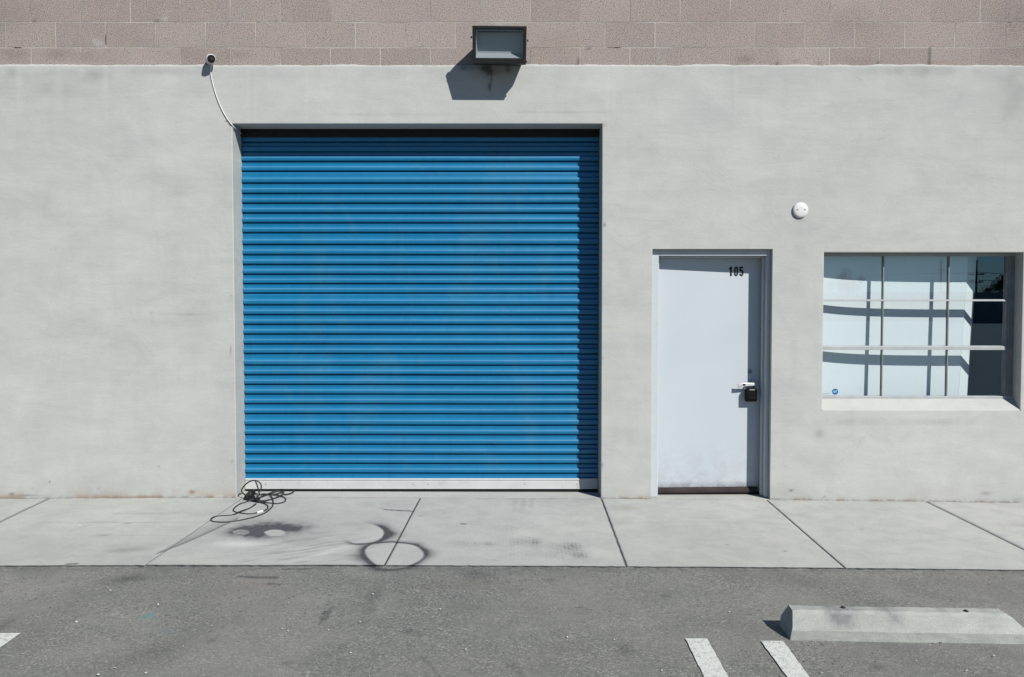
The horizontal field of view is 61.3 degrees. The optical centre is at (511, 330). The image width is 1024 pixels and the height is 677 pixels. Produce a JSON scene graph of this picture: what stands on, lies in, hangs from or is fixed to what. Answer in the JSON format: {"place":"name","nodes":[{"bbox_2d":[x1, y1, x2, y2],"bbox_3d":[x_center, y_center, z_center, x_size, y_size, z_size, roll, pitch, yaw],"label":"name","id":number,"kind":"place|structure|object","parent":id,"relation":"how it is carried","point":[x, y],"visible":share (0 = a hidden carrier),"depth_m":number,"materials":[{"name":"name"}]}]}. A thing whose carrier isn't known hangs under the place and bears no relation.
{"place":"outdoors","nodes":[
{"label":"outdoors","id":0,"kind":"place"},
{"bbox_2d":[0,566,1023,676],"bbox_3d":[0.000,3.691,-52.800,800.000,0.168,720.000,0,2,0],"label":"parking lot asphalt","id":1,"kind":"structure","parent":0,"point":[510,621],"depth_m":4.52,"materials":[{"name":"grey asphalt"}]},
{"bbox_2d":[0,633,19,646],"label":"stall line","id":2,"kind":"object","parent":1,"relation":"on","point":[5,638],"visible":1,"depth_m":4.28,"materials":[{"name":"white paint"}]},
{"bbox_2d":[0,0,1023,502],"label":"warehouse building","id":3,"kind":"structure","parent":1,"relation":"on","point":[390,248],"depth_m":7.12,"materials":[{"name":"paint"}]},
{"bbox_2d":[206,54,241,133],"bbox_3d":[-2.324,-1.935,7.098,0.167,0.591,0.417,2,3,40],"label":"security camera","id":4,"kind":"object","parent":3,"relation":"attached to","point":[210,59],"visible":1,"depth_m":7.01,"materials":[{"name":"white plastic"}]},
{"bbox_2d":[241,129,599,490],"bbox_3d":[-0.772,-0.244,7.370,3.017,3.457,0.123,0,2,0],"label":"roller door","id":5,"kind":"structure","parent":3,"relation":"in","point":[421,309],"depth_m":7.33,"materials":[{"name":"blue metal"}]},
{"bbox_2d":[470,26,528,64],"bbox_3d":[-0.098,-2.240,6.877,0.454,0.280,0.318,0,2,0],"label":"wall light","id":6,"kind":"object","parent":3,"relation":"attached to","point":[498,45],"visible":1,"depth_m":6.83,"materials":[{"name":"grey metal"}]},
{"bbox_2d":[651,250,770,496],"bbox_3d":[1.644,0.360,7.266,0.981,2.056,0.204,0,2,0],"label":"entry door","id":7,"kind":"structure","parent":3,"relation":"in","point":[711,308],"depth_m":7.29,"materials":[{"name":"paint"}]},
{"bbox_2d":[745,382,756,401],"bbox_3d":[2.009,0.517,7.265,0.097,0.165,0.047,0,2,0],"label":"key lockbox","id":8,"kind":"object","parent":7,"relation":"hanging from","point":[750,395],"visible":1,"depth_m":7.25,"materials":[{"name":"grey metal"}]},
{"bbox_2d":[793,202,807,217],"bbox_3d":[2.357,-0.981,7.056,0.128,0.128,0.024,0,2,0],"label":"cover plate","id":9,"kind":"object","parent":3,"relation":"attached to","point":[800,209],"visible":1,"depth_m":7.05,"materials":[{"name":"white plastic"}]},
{"bbox_2d":[821,253,1014,410],"bbox_3d":[3.310,0.017,7.337,1.801,1.566,0.250,0,2,0],"label":"window","id":10,"kind":"structure","parent":3,"relation":"in","point":[896,325],"depth_m":7.33,"materials":[{"name":"glass"}]},
{"bbox_2d":[685,638,727,676],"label":"stall line","id":11,"kind":"object","parent":1,"relation":"on","point":[706,658],"visible":1,"depth_m":4.05,"materials":[{"name":"white paint"}]},
{"bbox_2d":[761,641,808,676],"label":"stall line","id":12,"kind":"object","parent":1,"relation":"on","point":[786,660],"visible":1,"depth_m":4.06,"materials":[{"name":"white paint"}]},
{"bbox_2d":[779,605,1023,643],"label":"wheel stop","id":13,"kind":"object","parent":1,"relation":"on","point":[902,624],"visible":1,"depth_m":4.30,"materials":[{"name":"concrete"}]},
{"bbox_2d":[0,497,1023,570],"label":"sidewalk","id":14,"kind":"structure","parent":0,"point":[519,532],"depth_m":6.13,"materials":[{"name":"concrete"}]},
{"bbox_2d":[210,480,294,522],"bbox_3d":[-2.047,1.325,6.914,0.424,0.156,1.102,0,2,0],"label":"extension cord","id":15,"kind":"object","parent":14,"relation":"on","point":[249,495],"visible":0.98,"depth_m":7.02,"materials":[{"name":"black rubber"}]},
{"bbox_2d":[387,499,842,566],"bbox_3d":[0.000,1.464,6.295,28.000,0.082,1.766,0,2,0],"label":"joint filler","id":16,"kind":"object","parent":14,"relation":"on","point":[617,541],"visible":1,"depth_m":6.11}
]}

